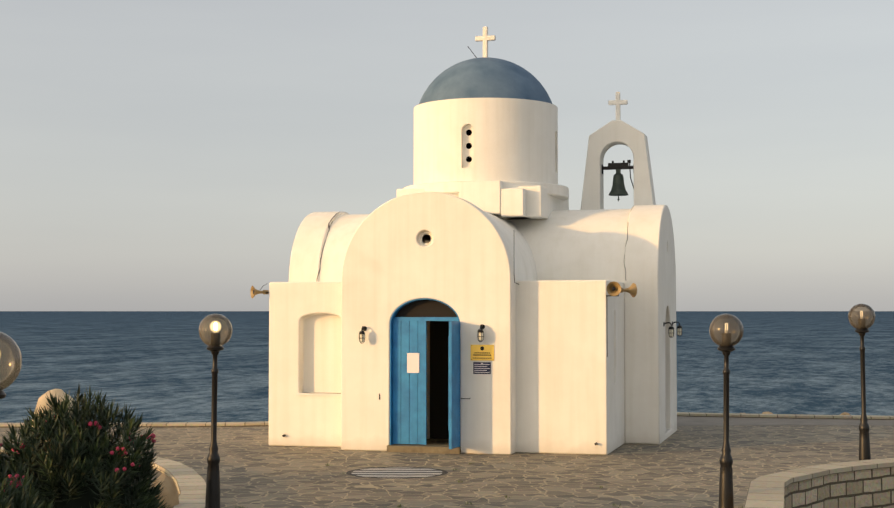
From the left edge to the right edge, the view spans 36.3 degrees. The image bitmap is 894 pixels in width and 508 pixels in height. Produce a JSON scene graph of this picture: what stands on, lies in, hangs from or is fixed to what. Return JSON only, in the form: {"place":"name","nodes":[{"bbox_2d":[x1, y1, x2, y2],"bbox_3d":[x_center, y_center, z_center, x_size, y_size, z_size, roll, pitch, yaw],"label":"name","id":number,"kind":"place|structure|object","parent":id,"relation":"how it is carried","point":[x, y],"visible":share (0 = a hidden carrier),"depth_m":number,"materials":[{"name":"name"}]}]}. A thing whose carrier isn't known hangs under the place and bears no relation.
{"place":"outdoors","nodes":[
{"label":"outdoors","id":0,"kind":"place"},
{"bbox_2d":[6,454,178,495],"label":"planter soil","id":1,"kind":"structure","parent":0,"point":[158,474],"depth_m":20.18,"materials":[{"name":"brown soil"}]},
{"bbox_2d":[0,461,54,507],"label":"oleander bush","id":2,"kind":"object","parent":1,"relation":"on","point":[13,496],"visible":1,"depth_m":12.22,"materials":[{"name":"green plant"}]},
{"bbox_2d":[32,389,79,428],"bbox_3d":[-5.441,2.814,19.106,0.702,1.848,0.804,-1,-2,16],"label":"standing rock","id":3,"kind":"object","parent":1,"relation":"on","point":[42,401],"visible":0.12,"depth_m":18.99,"materials":[{"name":"stone"}]},
{"bbox_2d":[0,384,170,507],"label":"oleander bush","id":4,"kind":"object","parent":1,"relation":"on","point":[83,461],"visible":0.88,"depth_m":13.98,"materials":[{"name":"green plant"}]},
{"bbox_2d":[152,473,178,507],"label":"boulder","id":5,"kind":"object","parent":1,"relation":"on","point":[170,490],"visible":0.67,"depth_m":16.35,"materials":[{"name":"stone"}]},
{"bbox_2d":[0,311,893,422],"bbox_3d":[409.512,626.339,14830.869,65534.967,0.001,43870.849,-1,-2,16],"label":"sea","id":6,"kind":"structure","parent":0,"point":[153,366],"depth_m":123.21,"materials":[{"name":"liquid"}]},
{"bbox_2d":[0,425,893,507],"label":"plaza ground","id":7,"kind":"structure","parent":0,"point":[679,467],"depth_m":21.85,"materials":[{"name":"grey stone"}]},
{"bbox_2d":[0,332,21,398],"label":"globe","id":8,"kind":"object","parent":7,"relation":"on","point":[9,343],"visible":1,"depth_m":8.70,"materials":[{"name":"black"}]},
{"bbox_2d":[0,447,205,507],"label":"planter kerb","id":9,"kind":"structure","parent":7,"relation":"on","point":[190,483],"depth_m":18.71,"materials":[{"name":"stone"}]},
{"bbox_2d":[199,314,231,507],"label":"lamp post","id":10,"kind":"object","parent":7,"relation":"on","point":[214,342],"visible":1,"depth_m":16.23,"materials":[{"name":"black metal"}]},
{"bbox_2d":[268,282,341,447],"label":"church wall","id":11,"kind":"structure","parent":7,"relation":"on","point":[304,337],"depth_m":25.68,"materials":[{"name":"white paint"}]},
{"bbox_2d":[250,284,268,297],"bbox_3d":[-3.544,0.703,25.868,0.318,0.286,0.244,1,-3,-25],"label":"speaker","id":12,"kind":"object","parent":11,"relation":"attached to","point":[253,291],"visible":1,"depth_m":25.86},
{"bbox_2d":[296,393,340,395],"bbox_3d":[-2.357,2.631,25.566,0.920,0.035,0.235,-1,-2,16],"label":"window sill","id":13,"kind":"structure","parent":11,"relation":"attached to","point":[326,394],"depth_m":25.46,"materials":[{"name":"white paint"}]},
{"bbox_2d":[289,211,349,281],"bbox_3d":[-2.529,1.430,29.521,0.660,4.695,3.210,-1,-2,16],"label":"vaulted roof edge","id":14,"kind":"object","parent":7,"relation":"on","point":[308,243],"depth_m":28.24,"materials":[{"name":"white paint"}]},
{"bbox_2d":[387,444,460,453],"bbox_3d":[-0.372,3.516,24.605,1.360,0.115,0.450,-1,-2,16],"label":"door threshold","id":15,"kind":"object","parent":7,"relation":"on","point":[426,448],"depth_m":24.42,"materials":[{"name":"beige stone"}]},
{"bbox_2d":[341,191,515,454],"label":"front facade wall","id":16,"kind":"structure","parent":7,"relation":"on","point":[462,264],"depth_m":24.60,"materials":[{"name":"white paint"}]},
{"bbox_2d":[359,326,366,342],"bbox_3d":[-1.531,1.471,24.778,0.122,0.313,0.214,-1,-2,16],"label":"wall lamp","id":17,"kind":"object","parent":16,"relation":"attached to","point":[362,334],"visible":1,"depth_m":24.70,"materials":[{"name":"black metal"}]},
{"bbox_2d":[390,298,459,448],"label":"door","id":18,"kind":"structure","parent":16,"relation":"in","point":[408,408],"depth_m":24.69,"materials":[{"name":"blue wood"}]},
{"bbox_2d":[407,353,418,372],"bbox_3d":[-0.614,1.977,24.714,0.230,0.360,0.010,-1,-2,16],"label":"door notice","id":19,"kind":"object","parent":18,"relation":"attached to","point":[412,362],"depth_m":24.71,"materials":[{"name":"white paper"}]},
{"bbox_2d":[395,298,456,316],"bbox_3d":[-0.357,0.913,24.768,1.290,0.470,0.018,-1,-2,16],"label":"transom window","id":20,"kind":"structure","parent":16,"relation":"in","point":[426,308],"depth_m":24.76,"materials":[{"name":"black glass"}]},
{"bbox_2d":[421,234,431,243],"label":"chapel round windows","id":21,"kind":"structure","parent":16,"relation":"in","point":[426,238],"depth_m":24.76,"materials":[{"name":"white glass"}]},
{"bbox_2d":[477,324,484,341],"bbox_3d":[0.608,1.406,24.186,0.122,0.313,0.214,-1,-2,16],"label":"wall lamp","id":22,"kind":"object","parent":16,"relation":"attached to","point":[480,335],"visible":1,"depth_m":24.11,"materials":[{"name":"black metal"}]},
{"bbox_2d":[473,362,490,373],"bbox_3d":[0.625,2.033,24.256,0.320,0.210,0.012,-1,-2,16],"label":"sign plaque","id":23,"kind":"object","parent":16,"relation":"attached to","point":[488,366],"visible":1,"depth_m":24.25,"materials":[{"name":"blue"}]},
{"bbox_2d":[474,363,489,372],"bbox_3d":[0.623,2.024,24.249,0.280,0.178,0.002,-1,-2,16],"label":"sign lettering","id":24,"kind":"object","parent":23,"relation":"attached to","point":[481,368],"visible":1,"depth_m":24.25},
{"bbox_2d":[471,345,493,360],"bbox_3d":[0.629,1.758,24.265,0.430,0.280,0.014,-1,-2,16],"label":"brass plaque","id":25,"kind":"object","parent":16,"relation":"attached to","point":[487,348],"visible":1,"depth_m":24.25,"materials":[{"name":"gold metal"}]},
{"bbox_2d":[471,345,490,359],"bbox_3d":[0.626,1.758,24.255,0.416,0.266,0.007,-1,-2,16],"label":"sign lettering","id":26,"kind":"object","parent":25,"relation":"attached to","point":[483,353],"visible":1,"depth_m":24.26},
{"bbox_2d":[0,412,893,427],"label":"plaza edge kerb","id":27,"kind":"structure","parent":7,"relation":"on","point":[266,423],"depth_m":31.87,"materials":[{"name":"stone"}]},
{"bbox_2d":[319,209,630,282],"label":"barrel vault roof","id":28,"kind":"structure","parent":7,"relation":"on","point":[576,244],"depth_m":26.93,"materials":[{"name":"white paint"}]},
{"bbox_2d":[397,180,568,219],"bbox_3d":[0.810,-1.020,28.679,3.500,0.720,3.530,-1,-2,16],"label":"drum base","id":29,"kind":"object","parent":28,"relation":"on","point":[510,200],"visible":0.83,"depth_m":26.93,"materials":[{"name":"white paint"}]},
{"bbox_2d":[414,98,557,184],"bbox_3d":[0.815,-2.123,28.739,3.040,1.890,3.040,-1,-2,16],"label":"dome drum","id":30,"kind":"object","parent":28,"relation":"on","point":[511,139],"visible":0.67,"depth_m":27.42,"materials":[{"name":"white paint"}]},
{"bbox_2d":[466,130,471,161],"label":"window holes","id":31,"kind":"object","parent":30,"relation":"in","point":[468,145],"visible":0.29,"depth_m":27.40,"materials":[{"name":"black"}]},
{"bbox_2d":[419,57,551,103],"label":"chapel dome","id":32,"kind":"structure","parent":30,"relation":"on","point":[485,77],"depth_m":27.76,"materials":[{"name":"blue paint"}]},
{"bbox_2d":[475,26,495,56],"bbox_3d":[0.815,-4.456,28.837,0.440,0.720,0.090,-1,-2,16],"label":"cross","id":33,"kind":"object","parent":32,"relation":"on","point":[485,38],"visible":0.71,"depth_m":28.80,"materials":[{"name":"white paint"}]},
{"bbox_2d":[580,120,655,209],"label":"bell tower","id":34,"kind":"structure","parent":28,"relation":"on","point":[605,138],"depth_m":29.36,"materials":[{"name":"white paint"}]},
{"bbox_2d":[602,160,633,188],"bbox_3d":[3.723,-1.629,29.514,0.800,0.813,0.102,-1,-2,16],"label":"bell yoke","id":35,"kind":"object","parent":34,"relation":"attached to","point":[615,166],"visible":0.71,"depth_m":29.50,"materials":[{"name":"black metal"}]},
{"bbox_2d":[609,169,627,200],"bbox_3d":[3.717,-1.495,29.521,0.430,0.700,0.430,-1,-2,16],"label":"bell","id":36,"kind":"object","parent":35,"relation":"hanging from","point":[618,189],"visible":1,"depth_m":29.42,"materials":[{"name":"brown metal"}]},
{"bbox_2d":[608,92,627,119],"bbox_3d":[3.717,-3.183,29.592,0.420,0.680,0.090,-1,-2,16],"label":"cross","id":37,"kind":"object","parent":34,"relation":"on","point":[617,102],"visible":0.77,"depth_m":29.55,"materials":[{"name":"white paint"}]},
{"bbox_2d":[427,212,536,438],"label":"vaulted roof","id":38,"kind":"structure","parent":7,"relation":"on","point":[524,262],"depth_m":26.29,"materials":[{"name":"white paint"}]},
{"bbox_2d":[516,280,624,454],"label":"church wall","id":39,"kind":"structure","parent":7,"relation":"on","point":[570,386],"depth_m":24.31,"materials":[{"name":"white paint"}]},
{"bbox_2d":[606,281,636,356],"bbox_3d":[3.052,1.152,24.003,0.604,1.329,0.375,1,-3,-19],"label":"speaker","id":40,"kind":"object","parent":39,"relation":"attached to","point":[613,288],"visible":1,"depth_m":23.94},
{"bbox_2d":[624,205,676,443],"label":"end wall","id":41,"kind":"structure","parent":7,"relation":"on","point":[650,362],"depth_m":26.19,"materials":[{"name":"white paint"}]},
{"bbox_2d":[663,322,673,337],"bbox_3d":[4.364,1.495,26.790,0.214,0.313,0.122,-1,-2,16],"label":"wall lamp","id":42,"kind":"object","parent":41,"relation":"attached to","point":[671,330],"visible":1,"depth_m":26.75,"materials":[{"name":"black metal"}]},
{"bbox_2d":[672,321,681,336],"bbox_3d":[4.782,1.558,28.292,0.214,0.313,0.122,-1,-2,16],"label":"wall lamp","id":43,"kind":"object","parent":41,"relation":"attached to","point":[679,330],"visible":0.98,"depth_m":28.25,"materials":[{"name":"black metal"}]},
{"bbox_2d":[709,314,743,507],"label":"lamp post","id":44,"kind":"object","parent":7,"relation":"on","point":[726,344],"visible":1,"depth_m":16.05,"materials":[{"name":"black metal"}]},
{"bbox_2d":[677,416,893,425],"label":"plaza apron paving","id":45,"kind":"structure","parent":7,"relation":"on","point":[697,421],"depth_m":31.30,"materials":[{"name":"beige stone"}]},
{"bbox_2d":[744,458,893,507],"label":"retaining wall","id":46,"kind":"structure","parent":7,"relation":"on","point":[861,484],"depth_m":18.48,"materials":[{"name":"stone"}]},
{"bbox_2d":[848,304,874,459],"bbox_3d":[6.295,2.088,20.623,0.400,2.675,0.400,-1,-2,16],"label":"lamp post","id":47,"kind":"object","parent":7,"relation":"on","point":[861,326],"visible":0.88,"depth_m":20.59,"materials":[{"name":"black metal"}]},
{"bbox_2d":[0,0,893,310],"label":"sky","id":48,"kind":"structure","parent":0,"point":[156,155],"materials":[{"name":"grey"}]}
]}

